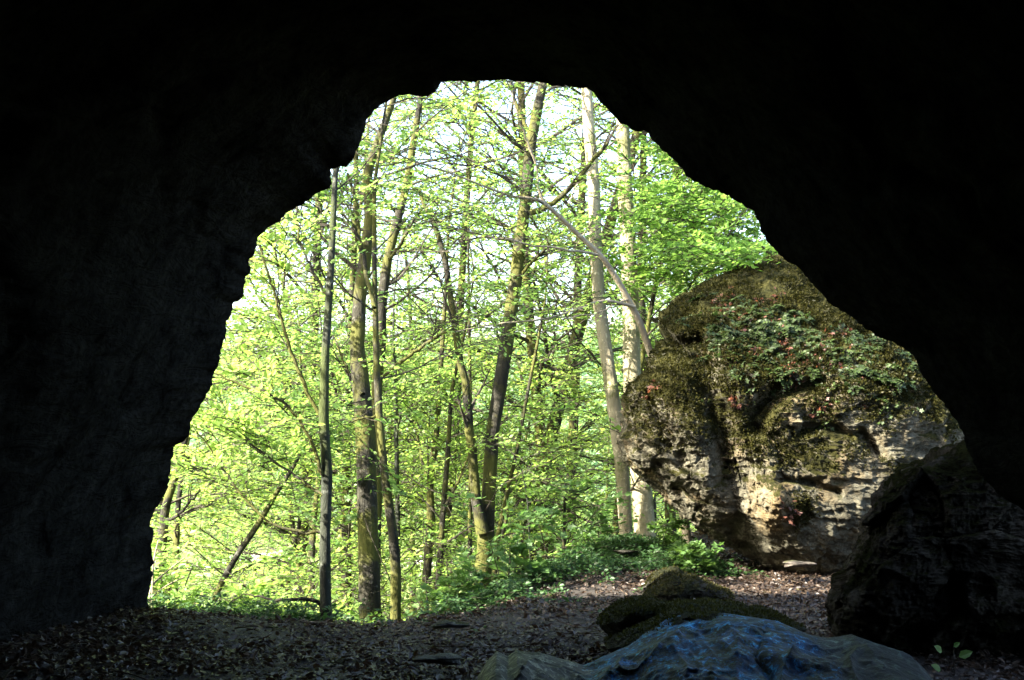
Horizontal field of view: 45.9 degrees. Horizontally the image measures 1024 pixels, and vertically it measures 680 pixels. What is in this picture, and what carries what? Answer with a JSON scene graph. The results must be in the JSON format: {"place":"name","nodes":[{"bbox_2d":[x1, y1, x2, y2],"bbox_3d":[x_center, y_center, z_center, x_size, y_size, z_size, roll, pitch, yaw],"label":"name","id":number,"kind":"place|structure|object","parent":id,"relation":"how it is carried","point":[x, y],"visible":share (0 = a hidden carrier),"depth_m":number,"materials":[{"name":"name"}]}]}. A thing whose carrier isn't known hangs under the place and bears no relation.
{"place":"outdoors","nodes":[
{"label":"outdoors","id":0,"kind":"place"},
{"bbox_2d":[224,81,764,350],"label":"sky","id":1,"kind":"structure","parent":0,"point":[503,110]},
{"bbox_2d":[0,0,1023,641],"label":"cave wall","id":2,"kind":"structure","parent":0,"point":[164,164],"depth_m":6.71,"materials":[{"name":"stone"}]},
{"bbox_2d":[0,374,1023,679],"bbox_3d":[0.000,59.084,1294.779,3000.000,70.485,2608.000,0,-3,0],"label":"ground","id":3,"kind":"structure","parent":0,"point":[284,634],"depth_m":8.44,"materials":[{"name":"soil"}]},
{"bbox_2d":[151,540,158,606],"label":"dry stalk","id":4,"kind":"object","parent":3,"relation":"on","point":[152,585],"visible":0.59,"depth_m":9.51,"materials":[{"name":"beige plant"}]},
{"bbox_2d":[149,557,184,605],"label":"dry stalk","id":5,"kind":"object","parent":3,"relation":"on","point":[159,577],"visible":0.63,"depth_m":9.54,"materials":[{"name":"beige plant"}]},
{"bbox_2d":[147,534,217,607],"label":"beech shrub","id":6,"kind":"object","parent":3,"relation":"on","point":[195,591],"visible":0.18,"depth_m":10.25,"materials":[{"name":"green plant"}]},
{"bbox_2d":[150,301,305,607],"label":"young tree","id":7,"kind":"object","parent":3,"relation":"on","point":[175,511],"visible":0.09,"depth_m":12.51,"materials":[{"name":"green plant"}]},
{"bbox_2d":[169,369,295,604],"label":"tall tree","id":8,"kind":"object","parent":3,"relation":"on","point":[220,512],"visible":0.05,"depth_m":42.26,"materials":[{"name":"green plant"}]},
{"bbox_2d":[179,469,293,599],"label":"tall tree","id":9,"kind":"object","parent":3,"relation":"on","point":[234,540],"visible":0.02,"depth_m":44.06,"materials":[{"name":"green plant"}]},
{"bbox_2d":[198,569,282,609],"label":"beech shrub","id":10,"kind":"object","parent":3,"relation":"on","point":[253,590],"visible":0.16,"depth_m":10.44,"materials":[{"name":"green plant"}]},
{"bbox_2d":[152,484,333,598],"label":"broad tree","id":11,"kind":"object","parent":3,"relation":"on","point":[239,545],"visible":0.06,"depth_m":29.88,"materials":[{"name":"green plant"}]},
{"bbox_2d":[170,424,318,597],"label":"tall tree","id":12,"kind":"object","parent":3,"relation":"on","point":[221,510],"visible":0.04,"depth_m":48.65,"materials":[{"name":"green plant"}]},
{"bbox_2d":[159,483,337,604],"bbox_3d":[-3.336,2.815,12.811,3.140,2.496,3.472,0,-3,0],"label":"beech shrub","id":13,"kind":"object","parent":3,"relation":"on","point":[290,576],"visible":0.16,"depth_m":13.40,"materials":[{"name":"green plant"}]},
{"bbox_2d":[150,480,352,604],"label":"bushy tree","id":14,"kind":"object","parent":3,"relation":"on","point":[252,545],"visible":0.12,"depth_m":20.50,"materials":[{"name":"green plant"}]},
{"bbox_2d":[150,255,353,602],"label":"young tree","id":15,"kind":"object","parent":3,"relation":"on","point":[164,520],"visible":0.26,"depth_m":11.48,"materials":[{"name":"green plant"}]},
{"bbox_2d":[237,578,318,614],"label":"beech shrub","id":16,"kind":"object","parent":3,"relation":"on","point":[265,594],"visible":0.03,"depth_m":10.53,"materials":[{"name":"green plant"}]},
{"bbox_2d":[154,132,406,596],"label":"slim tree","id":17,"kind":"object","parent":3,"relation":"on","point":[209,437],"visible":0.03,"depth_m":16.29,"materials":[{"name":"green plant"}]},
{"bbox_2d":[154,458,422,610],"bbox_3d":[-2.429,2.797,13.080,3.008,3.209,3.045,1,-4,-17],"label":"beech shrub","id":18,"kind":"object","parent":3,"relation":"on","point":[302,516],"visible":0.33,"depth_m":13.28,"materials":[{"name":"green plant"}]},
{"bbox_2d":[156,245,431,608],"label":"young tree","id":19,"kind":"object","parent":3,"relation":"on","point":[311,554],"visible":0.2,"depth_m":15.60,"materials":[{"name":"green plant"}]},
{"bbox_2d":[168,511,434,615],"bbox_3d":[-2.232,3.322,13.656,3.093,2.709,3.107,0,-3,0],"label":"beech shrub","id":20,"kind":"object","parent":3,"relation":"on","point":[292,567],"visible":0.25,"depth_m":13.94,"materials":[{"name":"green plant"}]},
{"bbox_2d":[212,381,402,604],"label":"tree","id":21,"kind":"object","parent":3,"relation":"on","point":[245,542],"visible":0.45,"depth_m":11.52,"materials":[{"name":"green plant"}]},
{"bbox_2d":[234,537,388,610],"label":"bushy tree","id":22,"kind":"object","parent":3,"relation":"on","point":[332,582],"visible":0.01,"depth_m":22.31,"materials":[{"name":"green plant"}]},
{"bbox_2d":[152,81,480,619],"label":"beech tree","id":23,"kind":"object","parent":3,"relation":"on","point":[240,429],"visible":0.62,"depth_m":9.90,"materials":[{"name":"green plant"}]},
{"bbox_2d":[304,621,339,626],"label":"fallen branch","id":24,"kind":"object","parent":3,"relation":"on","point":[317,622],"visible":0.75,"depth_m":9.08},
{"bbox_2d":[153,284,505,621],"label":"bushy tree","id":25,"kind":"object","parent":3,"relation":"on","point":[297,534],"visible":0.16,"depth_m":17.04,"materials":[{"name":"green plant"}]},
{"bbox_2d":[282,578,405,621],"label":"beech shrub","id":26,"kind":"object","parent":3,"relation":"on","point":[342,603],"visible":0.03,"depth_m":11.38,"materials":[{"name":"green plant"}]},
{"bbox_2d":[179,96,516,601],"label":"slim tree","id":27,"kind":"object","parent":3,"relation":"on","point":[289,276],"visible":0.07,"depth_m":18.97,"materials":[{"name":"green plant"}]},
{"bbox_2d":[193,220,506,613],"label":"tall tree","id":28,"kind":"object","parent":3,"relation":"on","point":[336,499],"visible":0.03,"depth_m":24.84,"materials":[{"name":"green plant"}]},
{"bbox_2d":[280,547,431,621],"bbox_3d":[-0.947,3.248,12.535,3.786,2.211,2.736,-2,-4,30],"label":"beech shrub","id":29,"kind":"object","parent":3,"relation":"on","point":[407,600],"visible":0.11,"depth_m":12.18,"materials":[{"name":"green plant"}]},
{"bbox_2d":[151,230,573,619],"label":"bushy tree","id":30,"kind":"object","parent":3,"relation":"on","point":[192,530],"visible":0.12,"depth_m":17.66,"materials":[{"name":"green plant"}]},
{"bbox_2d":[186,94,557,606],"bbox_3d":[-4.157,3.210,28.756,11.213,19.479,10.508,2,-2,21],"label":"tall tree","id":31,"kind":"object","parent":3,"relation":"on","point":[275,270],"visible":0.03,"depth_m":29.27,"materials":[{"name":"green plant"}]},
{"bbox_2d":[246,80,506,625],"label":"oak tree","id":32,"kind":"object","parent":3,"relation":"on","point":[368,564],"visible":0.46,"depth_m":12.38,"materials":[{"name":"green plant"}]},
{"bbox_2d":[186,80,573,619],"bbox_3d":[-2.209,0.532,17.410,5.293,13.828,5.964,-3,-5,41],"label":"slim tree","id":33,"kind":"object","parent":3,"relation":"on","point":[344,490],"visible":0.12,"depth_m":17.13,"materials":[{"name":"green plant"}]},
{"bbox_2d":[258,464,503,610],"bbox_3d":[-1.085,2.312,11.625,2.558,2.308,1.503,-2,-4,33],"label":"maple shrub","id":34,"kind":"object","parent":3,"relation":"on","point":[396,492],"visible":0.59,"depth_m":11.67,"materials":[{"name":"green plant"}]},
{"bbox_2d":[257,199,525,592],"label":"young tree","id":35,"kind":"object","parent":3,"relation":"on","point":[402,388],"visible":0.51,"depth_m":14.11,"materials":[{"name":"green plant"}]},
{"bbox_2d":[216,95,568,620],"bbox_3d":[-1.175,-0.545,11.532,2.827,7.623,3.635,-3,-4,39],"label":"beech tree","id":36,"kind":"object","parent":3,"relation":"on","point":[395,571],"visible":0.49,"depth_m":11.41,"materials":[{"name":"green plant"}]},
{"bbox_2d":[183,314,601,618],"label":"bushy tree","id":37,"kind":"object","parent":3,"relation":"on","point":[383,560],"visible":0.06,"depth_m":18.93,"materials":[{"name":"green plant"}]},
{"bbox_2d":[361,228,448,264],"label":"shade tree","id":38,"kind":"object","parent":3,"relation":"on","point":[404,250],"visible":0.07,"depth_m":10.38,"materials":[{"name":"brown plant"}]},
{"bbox_2d":[275,182,535,619],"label":"slim tree","id":39,"kind":"object","parent":3,"relation":"on","point":[411,539],"visible":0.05,"depth_m":24.31,"materials":[{"name":"green plant"}]},
{"bbox_2d":[316,388,496,615],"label":"tall tree","id":40,"kind":"object","parent":3,"relation":"on","point":[405,508],"depth_m":35.16,"materials":[{"name":"green plant"}]},
{"bbox_2d":[153,330,664,520],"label":"forest","id":41,"kind":"object","parent":3,"relation":"on","point":[237,402],"visible":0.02,"depth_m":236.92,"materials":[{"name":"green plant"}]},
{"bbox_2d":[258,82,601,610],"bbox_3d":[-0.981,0.983,14.904,4.618,8.805,3.034,2,-4,-24],"label":"young tree","id":42,"kind":"object","parent":3,"relation":"on","point":[430,522],"visible":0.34,"depth_m":14.65,"materials":[{"name":"green plant"}]},
{"bbox_2d":[412,653,462,664],"bbox_3d":[-0.457,1.950,7.394,0.312,0.074,0.242,0,-3,0],"label":"stone","id":43,"kind":"object","parent":3,"relation":"on","point":[447,658],"visible":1,"depth_m":7.32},
{"bbox_2d":[431,619,469,628],"bbox_3d":[-0.431,1.995,8.497,0.277,0.064,0.217,0,-3,0],"label":"stone","id":44,"kind":"object","parent":3,"relation":"on","point":[446,623],"visible":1,"depth_m":8.42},
{"bbox_2d":[225,80,681,609],"bbox_3d":[-0.881,0.133,18.829,6.930,16.102,5.839,0,-3,-5],"label":"slim tree","id":45,"kind":"object","parent":3,"relation":"on","point":[461,253],"visible":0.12,"depth_m":18.55,"materials":[{"name":"green plant"}]},
{"bbox_2d":[417,569,489,610],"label":"maple shrub","id":46,"kind":"object","parent":3,"relation":"on","point":[434,597],"visible":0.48,"depth_m":10.64,"materials":[{"name":"green plant"}]},
{"bbox_2d":[147,531,769,633],"bbox_3d":[0.057,2.517,10.823,6.951,1.218,3.250,3,-5,-43],"label":"ground cover","id":47,"kind":"object","parent":3,"relation":"on","point":[650,553],"visible":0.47,"depth_m":10.87,"materials":[{"name":"green plant"}]},
{"bbox_2d":[612,550,638,554],"bbox_3d":[1.144,2.138,12.194,0.265,0.050,0.186,0,-3,0],"label":"stone","id":48,"kind":"object","parent":47,"relation":"on","point":[623,552],"visible":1,"depth_m":12.13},
{"bbox_2d":[296,211,625,602],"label":"young tree","id":49,"kind":"object","parent":3,"relation":"on","point":[449,422],"visible":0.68,"depth_m":13.72,"materials":[{"name":"green plant"}]},
{"bbox_2d":[269,304,654,619],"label":"bushy tree","id":50,"kind":"object","parent":3,"relation":"on","point":[567,383],"visible":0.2,"depth_m":16.73,"materials":[{"name":"green plant"}]},
{"bbox_2d":[333,515,592,620],"bbox_3d":[-0.561,2.797,12.391,1.819,1.813,2.474,3,-5,-45],"label":"beech shrub","id":51,"kind":"object","parent":3,"relation":"on","point":[414,605],"visible":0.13,"depth_m":12.92,"materials":[{"name":"green plant"}]},
{"bbox_2d":[328,80,599,576],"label":"oak tree","id":52,"kind":"object","parent":3,"relation":"on","point":[384,284],"visible":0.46,"depth_m":13.54,"materials":[{"name":"green plant"}]},
{"bbox_2d":[436,545,513,599],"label":"maple shrub","id":53,"kind":"object","parent":3,"relation":"on","point":[464,561],"visible":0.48,"depth_m":10.86,"materials":[{"name":"green plant"}]},
{"bbox_2d":[363,91,612,557],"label":"young tree","id":54,"kind":"object","parent":3,"relation":"on","point":[518,420],"visible":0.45,"depth_m":15.73,"materials":[{"name":"green plant"}]},
{"bbox_2d":[381,304,603,609],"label":"slim tree","id":55,"kind":"object","parent":3,"relation":"on","point":[474,429],"depth_m":29.56,"materials":[{"name":"green plant"}]},
{"bbox_2d":[354,79,635,588],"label":"ash tree","id":56,"kind":"object","parent":3,"relation":"on","point":[484,521],"visible":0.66,"depth_m":13.50,"materials":[{"name":"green plant"}]},
{"bbox_2d":[406,462,583,595],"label":"bushy tree","id":57,"kind":"object","parent":3,"relation":"on","point":[509,520],"visible":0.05,"depth_m":19.57,"materials":[{"name":"green plant"}]},
{"bbox_2d":[267,81,741,573],"bbox_3d":[1.865,-1.884,19.759,10.456,20.738,11.158,2,-4,15],"label":"tall tree","id":58,"kind":"object","parent":3,"relation":"on","point":[583,322],"visible":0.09,"depth_m":18.99,"materials":[{"name":"green plant"}]},
{"bbox_2d":[387,157,634,586],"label":"young tree","id":59,"kind":"object","parent":3,"relation":"on","point":[506,493],"visible":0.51,"depth_m":14.53,"materials":[{"name":"green plant"}]},
{"bbox_2d":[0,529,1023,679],"bbox_3d":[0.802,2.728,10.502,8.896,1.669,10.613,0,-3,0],"label":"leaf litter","id":60,"kind":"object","parent":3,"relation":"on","point":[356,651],"visible":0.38,"depth_m":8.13,"materials":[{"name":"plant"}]},
{"bbox_2d":[452,500,577,585],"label":"maple shrub","id":61,"kind":"object","parent":3,"relation":"on","point":[529,566],"visible":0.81,"depth_m":11.07,"materials":[{"name":"green plant"}]},
{"bbox_2d":[341,79,691,543],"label":"leaning tree","id":62,"kind":"object","parent":3,"relation":"on","point":[629,303],"visible":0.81,"depth_m":12.13,"materials":[{"name":"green plant"}]},
{"bbox_2d":[383,289,662,562],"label":"broad tree","id":63,"kind":"object","parent":3,"relation":"on","point":[489,336],"visible":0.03,"depth_m":22.93,"materials":[{"name":"green plant"}]},
{"bbox_2d":[335,80,729,562],"bbox_3d":[0.259,-2.233,18.117,6.275,16.642,7.273,3,-4,-37],"label":"slim tree","id":64,"kind":"object","parent":3,"relation":"on","point":[528,339],"visible":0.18,"depth_m":17.76,"materials":[{"name":"green plant"}]},
{"bbox_2d":[505,457,585,559],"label":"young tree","id":65,"kind":"object","parent":3,"relation":"on","point":[545,494],"visible":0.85,"depth_m":12.15,"materials":[{"name":"green plant"}]},
{"bbox_2d":[473,88,632,534],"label":"beech tree","id":66,"kind":"object","parent":3,"relation":"on","point":[613,403],"visible":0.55,"depth_m":14.22,"materials":[{"name":"grey plant"}]},
{"bbox_2d":[349,124,774,581],"bbox_3d":[1.131,-0.023,16.094,6.965,9.704,6.999,0,-3,7],"label":"bushy tree","id":67,"kind":"object","parent":3,"relation":"on","point":[604,182],"visible":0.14,"depth_m":15.65,"materials":[{"name":"green plant"}]},
{"bbox_2d":[397,86,728,556],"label":"tall tree","id":68,"kind":"object","parent":3,"relation":"on","point":[571,425],"visible":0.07,"depth_m":22.20,"materials":[{"name":"green plant"}]},
{"bbox_2d":[562,484,565,549],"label":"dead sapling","id":69,"kind":"object","parent":3,"relation":"on","point":[564,523],"visible":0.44,"depth_m":12.50,"materials":[{"name":"brown plant"}]},
{"bbox_2d":[519,469,634,558],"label":"maple shrub","id":70,"kind":"object","parent":3,"relation":"on","point":[580,534],"visible":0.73,"depth_m":12.36,"materials":[{"name":"green plant"}]},
{"bbox_2d":[526,120,655,539],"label":"beech tree","id":71,"kind":"object","parent":3,"relation":"on","point":[642,499],"visible":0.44,"depth_m":15.47,"materials":[{"name":"grey plant"}]},
{"bbox_2d":[569,509,625,544],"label":"maple shrub","id":72,"kind":"object","parent":3,"relation":"on","point":[589,536],"visible":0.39,"depth_m":13.21,"materials":[{"name":"green plant"}]},
{"bbox_2d":[506,271,693,540],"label":"broad tree","id":73,"kind":"object","parent":3,"relation":"on","point":[581,423],"visible":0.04,"depth_m":24.02,"materials":[{"name":"green plant"}]},
{"bbox_2d":[533,491,678,559],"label":"bushy tree","id":74,"kind":"object","parent":3,"relation":"on","point":[584,516],"visible":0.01,"depth_m":31.05,"materials":[{"name":"green plant"}]},
{"bbox_2d":[554,402,661,555],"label":"tall tree","id":75,"kind":"object","parent":3,"relation":"on","point":[598,462],"visible":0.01,"depth_m":34.05,"materials":[{"name":"green plant"}]},
{"bbox_2d":[470,79,756,538],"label":"slim tree","id":76,"kind":"object","parent":3,"relation":"on","point":[655,321],"visible":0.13,"depth_m":19.39,"materials":[{"name":"green plant"}]},
{"bbox_2d":[477,82,764,534],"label":"slim tree","id":77,"kind":"object","parent":3,"relation":"on","point":[642,303],"visible":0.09,"depth_m":21.12,"materials":[{"name":"green plant"}]},
{"bbox_2d":[561,284,691,535],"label":"tall tree","id":78,"kind":"object","parent":3,"relation":"on","point":[679,531],"visible":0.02,"depth_m":38.82,"materials":[{"name":"green plant"}]},
{"bbox_2d":[594,594,669,634],"bbox_3d":[0.829,1.845,8.011,0.553,0.344,0.971,0,-3,0],"label":"mossy rock","id":79,"kind":"object","parent":3,"relation":"on","point":[617,616],"visible":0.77,"depth_m":7.70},
{"bbox_2d":[578,165,714,532],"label":"slim tree","id":80,"kind":"object","parent":3,"relation":"on","point":[603,393],"visible":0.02,"depth_m":30.16,"materials":[{"name":"green plant"}]},
{"bbox_2d":[535,87,758,524],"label":"broad tree","id":81,"kind":"object","parent":3,"relation":"on","point":[635,169],"visible":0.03,"depth_m":23.41,"materials":[{"name":"green plant"}]},
{"bbox_2d":[646,512,692,545],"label":"maple shrub","id":82,"kind":"object","parent":3,"relation":"on","point":[674,523],"visible":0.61,"depth_m":12.82,"materials":[{"name":"green plant"}]},
{"bbox_2d":[581,186,769,536],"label":"bushy tree","id":83,"kind":"object","parent":3,"relation":"on","point":[662,284],"visible":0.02,"depth_m":18.11,"materials":[{"name":"green plant"}]},
{"bbox_2d":[575,135,779,317],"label":"linden tree","id":84,"kind":"object","parent":3,"relation":"on","point":[714,250],"visible":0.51,"depth_m":14.55,"materials":[{"name":"green plant"}]},
{"bbox_2d":[639,565,735,600],"bbox_3d":[1.486,2.231,10.591,1.027,0.533,1.078,0,-3,0],"label":"rock","id":85,"kind":"object","parent":3,"relation":"on","point":[670,582],"visible":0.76,"depth_m":10.22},
{"bbox_2d":[662,539,723,574],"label":"maple shrub","id":86,"kind":"object","parent":3,"relation":"on","point":[708,561],"visible":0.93,"depth_m":11.79,"materials":[{"name":"green plant"}]},
{"bbox_2d":[476,613,932,679],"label":"rock","id":87,"kind":"object","parent":3,"relation":"on","point":[726,646],"visible":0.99,"depth_m":6.50,"materials":[{"name":"stone"}]},
{"bbox_2d":[603,596,809,652],"bbox_3d":[1.226,1.817,7.562,1.286,0.425,1.287,0,-3,0],"label":"mossy rock","id":88,"kind":"object","parent":3,"relation":"on","point":[705,608],"visible":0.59,"depth_m":7.30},
{"bbox_2d":[616,254,963,574],"bbox_3d":[2.966,0.783,12.581,3.725,3.636,3.095,-1,-4,22],"label":"boulder","id":89,"kind":"object","parent":3,"relation":"on","point":[736,503],"visible":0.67,"depth_m":11.57,"materials":[{"name":"stone"}]},
{"bbox_2d":[623,253,958,539],"bbox_3d":[2.877,0.453,12.489,3.517,2.997,2.400,0,-3,0],"label":"moss","id":90,"kind":"object","parent":89,"relation":"on","point":[805,509],"visible":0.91,"depth_m":11.65,"materials":[{"name":"plant"}]},
{"bbox_2d":[702,326,722,342],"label":"fern","id":91,"kind":"object","parent":90,"relation":"on","point":[711,331],"visible":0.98,"depth_m":11.78,"materials":[{"name":"green plant"}]},
{"bbox_2d":[706,334,729,347],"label":"fern","id":92,"kind":"object","parent":90,"relation":"on","point":[716,341],"visible":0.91,"depth_m":11.75,"materials":[{"name":"green plant"}]},
{"bbox_2d":[730,321,750,339],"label":"fern","id":93,"kind":"object","parent":90,"relation":"on","point":[742,332],"visible":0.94,"depth_m":11.79,"materials":[{"name":"green plant"}]},
{"bbox_2d":[747,319,772,331],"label":"fern","id":94,"kind":"object","parent":90,"relation":"on","point":[759,326],"visible":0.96,"depth_m":11.78,"materials":[{"name":"green plant"}]},
{"bbox_2d":[747,318,775,337],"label":"fern","id":95,"kind":"object","parent":90,"relation":"on","point":[759,331],"visible":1,"depth_m":11.79,"materials":[{"name":"green plant"}]},
{"bbox_2d":[756,333,779,347],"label":"fern","id":96,"kind":"object","parent":90,"relation":"on","point":[769,342],"visible":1,"depth_m":11.75,"materials":[{"name":"green plant"}]},
{"bbox_2d":[763,343,782,352],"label":"fern","id":97,"kind":"object","parent":90,"relation":"on","point":[773,346],"visible":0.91,"depth_m":11.66,"materials":[{"name":"green plant"}]},
{"bbox_2d":[768,371,789,394],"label":"fern","id":98,"kind":"object","parent":90,"relation":"on","point":[782,382],"visible":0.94,"depth_m":11.48,"materials":[{"name":"green plant"}]},
{"bbox_2d":[773,320,793,339],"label":"fern","id":99,"kind":"object","parent":90,"relation":"on","point":[785,324],"visible":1,"depth_m":11.83,"materials":[{"name":"green plant"}]},
{"bbox_2d":[795,342,816,357],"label":"fern","id":100,"kind":"object","parent":90,"relation":"on","point":[807,350],"visible":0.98,"depth_m":11.71,"materials":[{"name":"green plant"}]},
{"bbox_2d":[804,330,824,340],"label":"fern","id":101,"kind":"object","parent":90,"relation":"on","point":[815,336],"visible":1,"depth_m":11.87,"materials":[{"name":"green plant"}]},
{"bbox_2d":[839,336,866,346],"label":"fern","id":102,"kind":"object","parent":90,"relation":"on","point":[851,338],"visible":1,"depth_m":11.81,"materials":[{"name":"green plant"}]},
{"bbox_2d":[846,364,868,378],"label":"fern","id":103,"kind":"object","parent":90,"relation":"on","point":[861,369],"visible":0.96,"depth_m":11.48,"materials":[{"name":"green plant"}]},
{"bbox_2d":[780,509,801,525],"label":"red herb","id":104,"kind":"object","parent":89,"relation":"attached to","point":[791,517],"visible":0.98,"depth_m":11.28,"materials":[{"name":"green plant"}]},
{"bbox_2d":[783,560,815,567],"bbox_3d":[2.677,2.081,11.245,0.322,0.070,0.234,0,-3,0],"label":"stone","id":105,"kind":"object","parent":3,"relation":"on","point":[792,564],"visible":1,"depth_m":11.16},
{"bbox_2d":[824,440,1023,656],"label":"boulder","id":106,"kind":"object","parent":3,"relation":"on","point":[936,556],"visible":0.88,"depth_m":7.62,"materials":[{"name":"stone"}]},
{"bbox_2d":[931,642,972,674],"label":"seedling","id":107,"kind":"object","parent":3,"relation":"on","point":[964,654],"visible":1,"depth_m":7.29,"materials":[{"name":"green plant"}]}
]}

